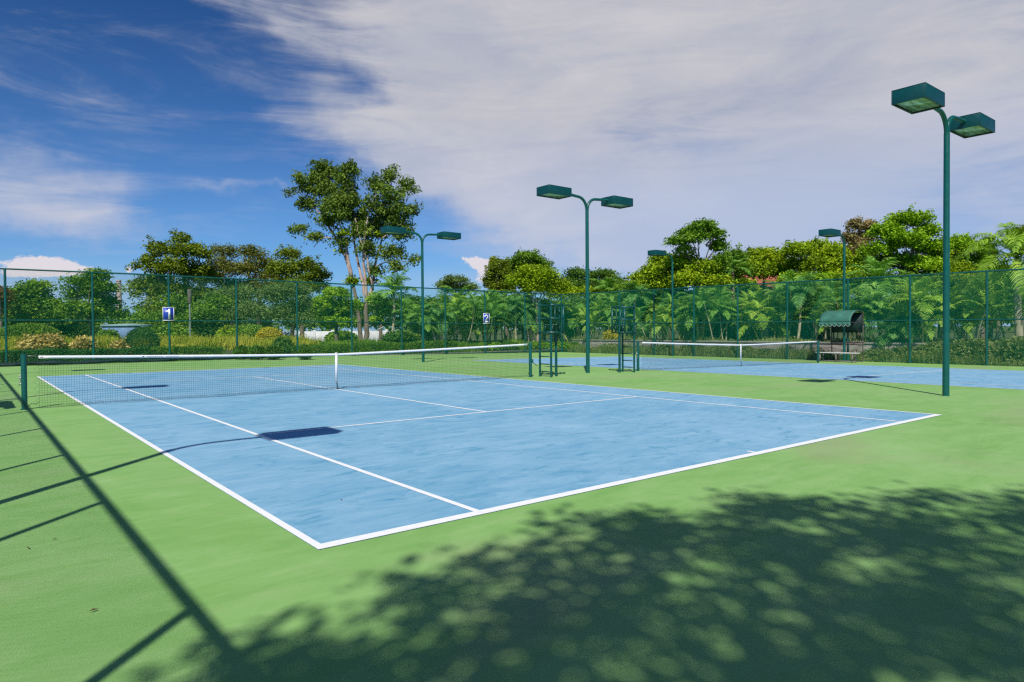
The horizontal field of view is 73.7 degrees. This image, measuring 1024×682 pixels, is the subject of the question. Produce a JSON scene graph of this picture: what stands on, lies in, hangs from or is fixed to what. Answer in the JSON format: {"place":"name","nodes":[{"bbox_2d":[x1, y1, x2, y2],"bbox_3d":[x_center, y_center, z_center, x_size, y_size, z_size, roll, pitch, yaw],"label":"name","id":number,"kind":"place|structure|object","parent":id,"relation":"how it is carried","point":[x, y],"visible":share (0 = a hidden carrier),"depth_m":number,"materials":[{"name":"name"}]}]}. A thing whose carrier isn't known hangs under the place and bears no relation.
{"place":"outdoors","nodes":[
{"label":"outdoors","id":0,"kind":"place"},
{"bbox_2d":[0,326,1014,365],"bbox_3d":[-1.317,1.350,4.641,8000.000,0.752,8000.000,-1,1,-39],"label":"ground","id":1,"kind":"structure","parent":0,"point":[676,335],"depth_m":91.74,"materials":[{"name":"green plant"}]},
{"bbox_2d":[0,322,61,339],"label":"round bush","id":2,"kind":"object","parent":1,"relation":"on","point":[21,325],"visible":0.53,"depth_m":43.19,"materials":[{"name":"green plant"}]},
{"bbox_2d":[14,333,49,352],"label":"croton bush","id":3,"kind":"object","parent":1,"relation":"on","point":[33,344],"visible":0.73,"depth_m":33.27,"materials":[{"name":"beige plant"}]},
{"bbox_2d":[1,278,72,330],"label":"garden tree","id":4,"kind":"object","parent":1,"relation":"on","point":[32,282],"visible":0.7,"depth_m":49.32,"materials":[{"name":"green plant"}]},
{"bbox_2d":[36,331,67,352],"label":"croton bush","id":5,"kind":"object","parent":1,"relation":"on","point":[54,341],"visible":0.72,"depth_m":33.70,"materials":[{"name":"beige plant"}]},
{"bbox_2d":[46,321,101,340],"bbox_3d":[-33.409,-0.552,52.000,4.226,2.006,2.756,-1,1,-39],"label":"broad bush","id":6,"kind":"object","parent":1,"relation":"on","point":[73,333],"visible":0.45,"depth_m":51.48,"materials":[{"name":"green plant"}]},
{"bbox_2d":[0,346,151,365],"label":"hedge","id":7,"kind":"object","parent":1,"relation":"on","point":[83,352],"visible":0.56,"depth_m":32.32,"materials":[{"name":"green plant"}]},
{"bbox_2d":[48,267,130,335],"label":"garden tree","id":8,"kind":"object","parent":1,"relation":"on","point":[82,280],"visible":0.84,"depth_m":44.59,"materials":[{"name":"green plant"}]},
{"bbox_2d":[100,323,150,338],"bbox_3d":[-37.026,-0.756,66.010,3.640,1.890,3.240,0,1,-3],"label":"bungalow","id":9,"kind":"object","parent":1,"relation":"on","point":[125,328],"visible":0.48,"depth_m":64.52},
{"bbox_2d":[124,325,161,352],"bbox_3d":[-19.271,0.039,35.611,1.811,1.706,1.810,-1,1,-39],"label":"ball shrub","id":10,"kind":"object","parent":1,"relation":"on","point":[145,331],"visible":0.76,"depth_m":35.27,"materials":[{"name":"green plant"}]},
{"bbox_2d":[0,332,321,353],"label":"flower bed","id":11,"kind":"object","parent":1,"relation":"on","point":[252,341],"visible":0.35,"depth_m":39.41,"materials":[{"name":"plant"}]},
{"bbox_2d":[121,228,221,325],"bbox_3d":[-29.874,-4.793,60.018,8.139,10.301,7.303,0,1,22],"label":"broad tree","id":12,"kind":"object","parent":1,"relation":"on","point":[181,249],"visible":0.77,"depth_m":59.24,"materials":[{"name":"green plant"}]},
{"bbox_2d":[146,323,197,338],"bbox_3d":[-24.976,-0.464,50.037,3.854,1.780,2.785,-1,1,-39],"label":"broad bush","id":13,"kind":"object","parent":1,"relation":"on","point":[177,331],"visible":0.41,"depth_m":49.55,"materials":[{"name":"green plant"}]},
{"bbox_2d":[149,344,225,360],"bbox_3d":[-17.025,0.625,35.867,3.776,0.929,1.114,-1,1,-39],"label":"hedge","id":14,"kind":"object","parent":1,"relation":"on","point":[200,347],"visible":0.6,"depth_m":35.72,"materials":[{"name":"green plant"}]},
{"bbox_2d":[139,291,240,331],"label":"garden tree","id":15,"kind":"object","parent":1,"relation":"on","point":[208,305],"visible":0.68,"depth_m":51.56,"materials":[{"name":"green plant"}]},
{"bbox_2d":[186,242,254,324],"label":"airy tree","id":16,"kind":"object","parent":1,"relation":"on","point":[226,266],"visible":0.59,"depth_m":65.35,"materials":[{"name":"green plant"}]},
{"bbox_2d":[198,283,273,325],"bbox_3d":[-22.774,-2.323,57.200,6.889,5.377,4.974,0,1,16],"label":"bush","id":17,"kind":"object","parent":1,"relation":"on","point":[246,304],"visible":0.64,"depth_m":56.61,"materials":[{"name":"green plant"}]},
{"bbox_2d":[229,243,284,324],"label":"airy tree","id":18,"kind":"object","parent":1,"relation":"on","point":[249,252],"visible":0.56,"depth_m":66.48,"materials":[{"name":"green plant"}]},
{"bbox_2d":[250,274,322,336],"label":"tree","id":19,"kind":"object","parent":1,"relation":"on","point":[304,315],"visible":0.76,"depth_m":56.54,"materials":[{"name":"green plant"}]},
{"bbox_2d":[260,244,333,338],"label":"garden tree","id":20,"kind":"object","parent":1,"relation":"on","point":[310,268],"visible":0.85,"depth_m":63.06,"materials":[{"name":"green plant"}]},
{"bbox_2d":[268,344,356,356],"bbox_3d":[-11.733,0.552,40.216,5.239,0.864,1.164,-1,1,-39],"label":"hedge","id":21,"kind":"object","parent":1,"relation":"on","point":[322,350],"visible":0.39,"depth_m":40.42,"materials":[{"name":"green plant"}]},
{"bbox_2d":[269,329,386,340],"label":"boundary wall","id":22,"kind":"structure","parent":1,"relation":"on","point":[320,334],"depth_m":75.88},
{"bbox_2d":[309,286,362,340],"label":"round tree","id":23,"kind":"object","parent":1,"relation":"on","point":[338,311],"visible":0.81,"depth_m":47.34,"materials":[{"name":"green plant"}]},
{"bbox_2d":[281,158,423,339],"bbox_3d":[-13.268,-7.542,56.999,11.908,16.054,5.209,-1,1,-8],"label":"tall tree","id":24,"kind":"object","parent":1,"relation":"on","point":[343,203],"visible":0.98,"depth_m":56.63,"materials":[{"name":"green plant"}]},
{"bbox_2d":[364,291,397,340],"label":"garden tree","id":25,"kind":"object","parent":1,"relation":"on","point":[386,307],"visible":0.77,"depth_m":49.81,"materials":[{"name":"green plant"}]},
{"bbox_2d":[367,268,418,330],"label":"palm","id":26,"kind":"object","parent":1,"relation":"on","point":[390,280],"visible":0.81,"depth_m":49.31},
{"bbox_2d":[382,329,421,342],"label":"broad bush","id":27,"kind":"object","parent":1,"relation":"on","point":[385,338],"visible":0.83,"depth_m":45.36,"materials":[{"name":"green plant"}]},
{"bbox_2d":[353,340,460,354],"bbox_3d":[-6.691,0.413,44.131,7.807,0.988,1.109,-1,1,-39],"label":"hedge","id":28,"kind":"object","parent":1,"relation":"on","point":[363,346],"visible":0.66,"depth_m":43.79,"materials":[{"name":"green plant"}]},
{"bbox_2d":[389,301,442,340],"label":"clump palm","id":29,"kind":"object","parent":1,"relation":"on","point":[411,313],"visible":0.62,"depth_m":47.69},
{"bbox_2d":[309,338,535,353],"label":"undergrowth","id":30,"kind":"object","parent":1,"relation":"on","point":[340,342],"visible":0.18,"depth_m":48.68,"materials":[{"name":"green plant"}]},
{"bbox_2d":[388,308,456,340],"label":"clump palm","id":31,"kind":"object","parent":1,"relation":"on","point":[405,328],"visible":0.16,"depth_m":50.77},
{"bbox_2d":[411,300,456,340],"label":"clump palm","id":32,"kind":"object","parent":1,"relation":"on","point":[441,318],"visible":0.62,"depth_m":47.53,"materials":[{"name":"green plant"}]},
{"bbox_2d":[433,273,481,337],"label":"airy tree","id":33,"kind":"object","parent":1,"relation":"on","point":[451,281],"visible":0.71,"depth_m":90.44,"materials":[{"name":"green plant"}]},
{"bbox_2d":[439,296,482,341],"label":"clump palm","id":34,"kind":"object","parent":1,"relation":"on","point":[459,317],"visible":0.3,"depth_m":52.01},
{"bbox_2d":[432,293,494,342],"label":"clump palm","id":35,"kind":"object","parent":1,"relation":"on","point":[462,307],"visible":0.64,"depth_m":48.97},
{"bbox_2d":[430,290,508,341],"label":"clump palm","id":36,"kind":"object","parent":1,"relation":"on","point":[463,327],"visible":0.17,"depth_m":53.46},
{"bbox_2d":[469,289,512,341],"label":"clump palm","id":37,"kind":"object","parent":1,"relation":"on","point":[492,307],"visible":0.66,"depth_m":50.26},
{"bbox_2d":[480,255,509,340],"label":"conifer tree","id":38,"kind":"object","parent":1,"relation":"on","point":[492,273],"visible":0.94,"depth_m":61.52,"materials":[{"name":"green plant"}]},
{"bbox_2d":[498,257,515,339],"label":"conifer tree","id":39,"kind":"object","parent":1,"relation":"on","point":[505,263],"visible":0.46,"depth_m":62.80,"materials":[{"name":"green plant"}]},
{"bbox_2d":[498,294,531,340],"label":"palm","id":40,"kind":"object","parent":1,"relation":"on","point":[516,301],"visible":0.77,"depth_m":53.17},
{"bbox_2d":[28,296,1013,334],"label":"wood","id":41,"kind":"object","parent":1,"relation":"on","point":[390,327],"visible":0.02,"depth_m":137.06,"materials":[{"name":"green plant"}]},
{"bbox_2d":[509,301,548,341],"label":"clump palm","id":42,"kind":"object","parent":1,"relation":"on","point":[532,311],"visible":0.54,"depth_m":53.77,"materials":[{"name":"green plant"}]},
{"bbox_2d":[503,247,556,338],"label":"broad tree","id":43,"kind":"object","parent":1,"relation":"on","point":[523,257],"visible":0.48,"depth_m":66.97,"materials":[{"name":"green plant"}]},
{"bbox_2d":[481,293,578,338],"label":"garden tree","id":44,"kind":"object","parent":1,"relation":"on","point":[565,305],"visible":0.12,"depth_m":56.88,"materials":[{"name":"green plant"}]},
{"bbox_2d":[500,262,572,341],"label":"garden tree","id":45,"kind":"object","parent":1,"relation":"on","point":[541,279],"visible":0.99,"depth_m":53.40,"materials":[{"name":"green plant"}]},
{"bbox_2d":[545,299,595,341],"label":"clump palm","id":46,"kind":"object","parent":1,"relation":"on","point":[567,315],"visible":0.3,"depth_m":56.42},
{"bbox_2d":[561,265,594,328],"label":"garden tree","id":47,"kind":"object","parent":1,"relation":"on","point":[574,276],"visible":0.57,"depth_m":65.94,"materials":[{"name":"green plant"}]},
{"bbox_2d":[540,285,617,337],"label":"garden tree","id":48,"kind":"object","parent":1,"relation":"on","point":[576,289],"visible":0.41,"depth_m":59.97,"materials":[{"name":"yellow plant"}]},
{"bbox_2d":[555,298,615,338],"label":"clump palm","id":49,"kind":"object","parent":1,"relation":"on","point":[593,315],"visible":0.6,"depth_m":53.88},
{"bbox_2d":[583,267,624,330],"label":"garden tree","id":50,"kind":"object","parent":1,"relation":"on","point":[600,274],"visible":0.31,"depth_m":66.99,"materials":[{"name":"green plant"}]},
{"bbox_2d":[589,273,621,331],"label":"palm","id":51,"kind":"object","parent":1,"relation":"on","point":[607,284],"visible":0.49,"depth_m":57.91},
{"bbox_2d":[592,292,637,335],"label":"clump palm","id":52,"kind":"object","parent":1,"relation":"on","point":[610,302],"visible":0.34,"depth_m":53.92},
{"bbox_2d":[615,282,656,336],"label":"palm","id":53,"kind":"object","parent":1,"relation":"on","point":[633,287],"visible":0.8,"depth_m":52.11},
{"bbox_2d":[599,293,674,337],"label":"clump palm","id":54,"kind":"object","parent":1,"relation":"on","point":[641,321],"visible":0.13,"depth_m":54.71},
{"bbox_2d":[626,292,689,339],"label":"clump palm","id":55,"kind":"object","parent":1,"relation":"on","point":[668,298],"visible":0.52,"depth_m":49.52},
{"bbox_2d":[638,250,685,339],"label":"garden tree","id":56,"kind":"object","parent":1,"relation":"on","point":[654,270],"visible":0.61,"depth_m":52.14,"materials":[{"name":"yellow plant"}]},
{"bbox_2d":[644,298,701,339],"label":"clump palm","id":57,"kind":"object","parent":1,"relation":"on","point":[677,327],"visible":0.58,"depth_m":47.69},
{"bbox_2d":[661,217,732,335],"bbox_3d":[13.656,-4.352,50.047,5.148,9.210,3.843,-1,1,-39],"label":"tree","id":58,"kind":"object","parent":1,"relation":"on","point":[699,231],"visible":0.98,"depth_m":49.59,"materials":[{"name":"green plant"}]},
{"bbox_2d":[661,252,732,333],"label":"garden tree","id":59,"kind":"object","parent":1,"relation":"on","point":[688,274],"visible":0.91,"depth_m":49.78,"materials":[{"name":"green plant"}]},
{"bbox_2d":[670,283,756,340],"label":"clump palm","id":60,"kind":"object","parent":1,"relation":"on","point":[707,309],"visible":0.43,"depth_m":45.90,"materials":[{"name":"plant"}]},
{"bbox_2d":[686,287,742,340],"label":"clump palm","id":61,"kind":"object","parent":1,"relation":"on","point":[719,304],"visible":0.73,"depth_m":44.51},
{"bbox_2d":[722,250,750,300],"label":"palm","id":62,"kind":"object","parent":1,"relation":"on","point":[734,261],"visible":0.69,"depth_m":51.35,"materials":[{"name":"green plant"}]},
{"bbox_2d":[712,272,761,295],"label":"garden tree","id":63,"kind":"object","parent":1,"relation":"on","point":[741,280],"visible":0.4,"depth_m":51.57,"materials":[{"name":"green plant"}]},
{"bbox_2d":[717,242,763,290],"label":"garden tree","id":64,"kind":"object","parent":1,"relation":"on","point":[735,252],"visible":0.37,"depth_m":53.25,"materials":[{"name":"green plant"}]},
{"bbox_2d":[744,246,789,302],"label":"garden tree","id":65,"kind":"object","parent":1,"relation":"on","point":[765,259],"visible":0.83,"depth_m":54.10,"materials":[{"name":"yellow plant"}]},
{"bbox_2d":[729,293,811,339],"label":"clump palm","id":66,"kind":"object","parent":1,"relation":"on","point":[778,326],"visible":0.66,"depth_m":43.20,"materials":[{"name":"plant"}]},
{"bbox_2d":[736,270,815,337],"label":"clump palm","id":67,"kind":"object","parent":1,"relation":"on","point":[786,277],"visible":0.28,"depth_m":44.06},
{"bbox_2d":[572,339,983,356],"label":"stone wall","id":68,"kind":"structure","parent":1,"relation":"on","point":[806,345],"depth_m":40.71,"materials":[{"name":"concrete"}]},
{"bbox_2d":[569,335,1014,342],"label":"undergrowth","id":69,"kind":"object","parent":1,"relation":"on","point":[754,339],"visible":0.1,"depth_m":42.56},
{"bbox_2d":[775,275,824,339],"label":"palm","id":70,"kind":"object","parent":1,"relation":"on","point":[800,285],"visible":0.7,"depth_m":40.94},
{"bbox_2d":[775,235,852,338],"bbox_3d":[23.032,-4.024,52.698,6.303,8.298,6.216,-1,1,-39],"label":"garden tree","id":71,"kind":"object","parent":1,"relation":"on","point":[817,254],"visible":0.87,"depth_m":51.56,"materials":[{"name":"green plant"}]},
{"bbox_2d":[775,269,852,339],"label":"garden tree","id":72,"kind":"object","parent":1,"relation":"on","point":[822,273],"visible":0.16,"depth_m":48.87,"materials":[{"name":"green plant"}]},
{"bbox_2d":[780,293,853,340],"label":"clump palm","id":73,"kind":"object","parent":1,"relation":"on","point":[818,315],"visible":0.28,"depth_m":40.81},
{"bbox_2d":[791,274,856,340],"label":"clump palm","id":74,"kind":"object","parent":1,"relation":"on","point":[823,292],"visible":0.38,"depth_m":42.46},
{"bbox_2d":[806,286,895,341],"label":"clump palm","id":75,"kind":"object","parent":1,"relation":"on","point":[838,296],"visible":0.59,"depth_m":37.66,"materials":[{"name":"plant"}]},
{"bbox_2d":[839,215,877,257],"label":"garden tree","id":76,"kind":"object","parent":1,"relation":"on","point":[856,238],"visible":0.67,"depth_m":57.49,"materials":[{"name":"beige plant"}]},
{"bbox_2d":[826,251,896,338],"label":"garden tree","id":77,"kind":"object","parent":1,"relation":"on","point":[851,260],"visible":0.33,"depth_m":49.64,"materials":[{"name":"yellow plant"}]},
{"bbox_2d":[840,255,905,337],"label":"palm","id":78,"kind":"object","parent":1,"relation":"on","point":[877,270],"visible":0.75,"depth_m":39.06,"materials":[{"name":"plant"}]},
{"bbox_2d":[864,312,939,348],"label":"clump palm","id":79,"kind":"object","parent":1,"relation":"on","point":[895,329],"visible":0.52,"depth_m":35.74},
{"bbox_2d":[854,202,953,276],"bbox_3d":[28.295,-4.839,49.186,7.095,9.973,5.364,-1,1,-39],"label":"broad tree","id":80,"kind":"object","parent":1,"relation":"on","point":[895,236],"visible":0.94,"depth_m":48.42,"materials":[{"name":"green plant"}]},
{"bbox_2d":[866,273,941,340],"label":"clump palm","id":81,"kind":"object","parent":1,"relation":"on","point":[913,281],"visible":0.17,"depth_m":37.95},
{"bbox_2d":[859,268,967,338],"bbox_3d":[28.467,-2.594,49.115,7.156,5.506,5.244,0,1,-2],"label":"garden tree","id":82,"kind":"object","parent":1,"relation":"on","point":[922,272],"visible":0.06,"depth_m":48.02,"materials":[{"name":"green plant"}]},
{"bbox_2d":[882,276,991,342],"bbox_3d":[21.583,-1.401,34.813,5.689,3.617,4.050,0,1,1],"label":"clump palm","id":83,"kind":"object","parent":1,"relation":"on","point":[915,283],"visible":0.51,"depth_m":34.49,"materials":[{"name":"plant"}]},
{"bbox_2d":[898,251,979,338],"bbox_3d":[31.856,-3.360,50.670,6.108,6.908,5.972,-1,1,-39],"label":"garden tree","id":84,"kind":"object","parent":1,"relation":"on","point":[964,266],"visible":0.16,"depth_m":49.85,"materials":[{"name":"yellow plant"}]},
{"bbox_2d":[934,232,993,337],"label":"broad tree","id":85,"kind":"object","parent":1,"relation":"on","point":[959,246],"visible":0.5,"depth_m":53.22,"materials":[{"name":"green plant"}]},
{"bbox_2d":[950,336,999,360],"bbox_3d":[21.209,0.467,31.477,1.385,1.386,2.540,-1,1,-39],"label":"weed clump","id":86,"kind":"object","parent":1,"relation":"on","point":[973,341],"visible":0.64,"depth_m":31.22,"materials":[{"name":"green plant"}]},
{"bbox_2d":[928,287,1023,342],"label":"clump palm","id":87,"kind":"object","parent":1,"relation":"on","point":[972,313],"visible":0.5,"depth_m":33.74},
{"bbox_2d":[935,273,1023,338],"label":"garden tree","id":88,"kind":"object","parent":1,"relation":"on","point":[964,285],"visible":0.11,"depth_m":47.51,"materials":[{"name":"green plant"}]},
{"bbox_2d":[950,222,1023,339],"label":"palm","id":89,"kind":"object","parent":1,"relation":"on","point":[1012,244],"visible":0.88,"depth_m":32.34,"materials":[{"name":"plant"}]},
{"bbox_2d":[991,336,1023,361],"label":"weed clump","id":90,"kind":"object","parent":1,"relation":"on","point":[1021,348],"visible":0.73,"depth_m":30.07,"materials":[{"name":"green plant"}]},
{"bbox_2d":[0,352,1023,681],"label":"court surround","id":91,"kind":"object","parent":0,"point":[890,554],"visible":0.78,"depth_m":4.31,"materials":[{"name":"green plastic"}]},
{"bbox_2d":[19,342,537,409],"bbox_3d":[-4.397,0.687,17.389,13.272,1.085,0.150,-1,1,-39],"label":"tennis net","id":92,"kind":"object","parent":91,"relation":"on","point":[24,397],"visible":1,"depth_m":15.98,"materials":[{"name":"fabric"}]},
{"bbox_2d":[0,268,561,366],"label":"chain link fence","id":93,"kind":"object","parent":91,"relation":"on","point":[169,335],"visible":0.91,"depth_m":36.29,"materials":[{"name":"metal"}]},
{"bbox_2d":[380,226,460,361],"bbox_3d":[-4.152,-2.077,31.723,3.960,6.123,0.620,-1,1,-39],"label":"floodlight pole","id":94,"kind":"object","parent":91,"relation":"on","point":[395,230],"visible":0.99,"depth_m":31.68,"materials":[{"name":"metal"}]},
{"bbox_2d":[41,365,939,549],"bbox_3d":[-4.455,1.228,17.349,10.970,0.001,23.770,-1,1,-39],"label":"playing court","id":95,"kind":"object","parent":91,"relation":"on","point":[486,460],"visible":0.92,"depth_m":9.82,"materials":[{"name":"blue plastic"}]},
{"bbox_2d":[38,364,940,548],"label":"court lines","id":96,"kind":"object","parent":95,"relation":"on","point":[301,535],"visible":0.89,"depth_m":7.04,"materials":[{"name":"paint"}]},
{"bbox_2d":[538,301,564,376],"bbox_3d":[1.235,-0.061,21.507,0.577,2.360,0.648,-1,1,-39],"label":"umpire chair","id":97,"kind":"object","parent":91,"relation":"on","point":[551,328],"visible":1,"depth_m":21.49,"materials":[{"name":"green paint"}]},
{"bbox_2d":[537,184,632,372],"bbox_3d":[2.551,-1.954,23.102,3.960,6.074,0.620,-1,1,-39],"label":"floodlight pole","id":98,"kind":"object","parent":91,"relation":"on","point":[562,192],"visible":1,"depth_m":23.05,"materials":[{"name":"metal"}]},
{"bbox_2d":[611,304,635,371],"bbox_3d":[3.863,-0.095,23.646,0.577,2.360,0.648,-1,1,-39],"label":"umpire chair","id":99,"kind":"object","parent":91,"relation":"on","point":[622,329],"visible":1,"depth_m":23.55,"materials":[{"name":"green paint"}]},
{"bbox_2d":[648,250,673,355],"bbox_3d":[9.254,-2.274,41.929,2.050,6.463,0.620,-1,1,-39],"label":"floodlight pole","id":100,"kind":"object","parent":91,"relation":"on","point":[657,253],"visible":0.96,"depth_m":42.46,"materials":[{"name":"metal"}]},
{"bbox_2d":[636,340,820,370],"bbox_3d":[9.638,0.516,28.611,13.272,1.259,0.150,-1,1,-39],"label":"tennis net","id":101,"kind":"object","parent":91,"relation":"on","point":[746,355],"visible":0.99,"depth_m":28.44,"materials":[{"name":"fabric"}]},
{"bbox_2d":[476,357,1023,389],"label":"playing court","id":102,"kind":"object","parent":91,"relation":"on","point":[1002,379],"visible":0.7,"depth_m":25.05,"materials":[{"name":"blue plastic"}]},
{"bbox_2d":[562,268,1023,365],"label":"chain link fence","id":103,"kind":"object","parent":91,"relation":"on","point":[737,290],"visible":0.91,"depth_m":36.03,"materials":[{"name":"metal"}]},
{"bbox_2d":[819,228,845,360],"bbox_3d":[15.905,-2.181,33.612,2.050,6.463,0.620,-1,1,-39],"label":"floodlight pole","id":104,"kind":"object","parent":91,"relation":"on","point":[830,232],"visible":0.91,"depth_m":34.14,"materials":[{"name":"metal"}]},
{"bbox_2d":[819,310,863,361],"bbox_3d":[16.448,-0.254,34.132,1.355,2.572,1.660,-1,1,-39],"label":"canopy shelter","id":105,"kind":"object","parent":91,"relation":"on","point":[839,320],"visible":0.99,"depth_m":34.06,"materials":[{"name":"green fabric"}]},
{"bbox_2d":[891,82,994,395],"bbox_3d":[9.305,-1.915,14.623,3.960,6.185,0.620,-1,1,-39],"label":"floodlight pole","id":106,"kind":"object","parent":91,"relation":"on","point":[919,98],"visible":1,"depth_m":14.57,"materials":[{"name":"metal"}]},
{"bbox_2d":[0,0,1023,330],"label":"sky","id":107,"kind":"structure","parent":0,"point":[123,122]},
{"bbox_2d":[681,275,829,339],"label":"tiled house","id":108,"kind":"structure","parent":0,"point":[805,327],"depth_m":57.83,"materials":[{"name":"tile"}]},
{"bbox_2d":[567,342,1023,366],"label":"grass","id":109,"kind":"structure","parent":0,"point":[716,352],"depth_m":36.31,"materials":[{"name":"plant"}]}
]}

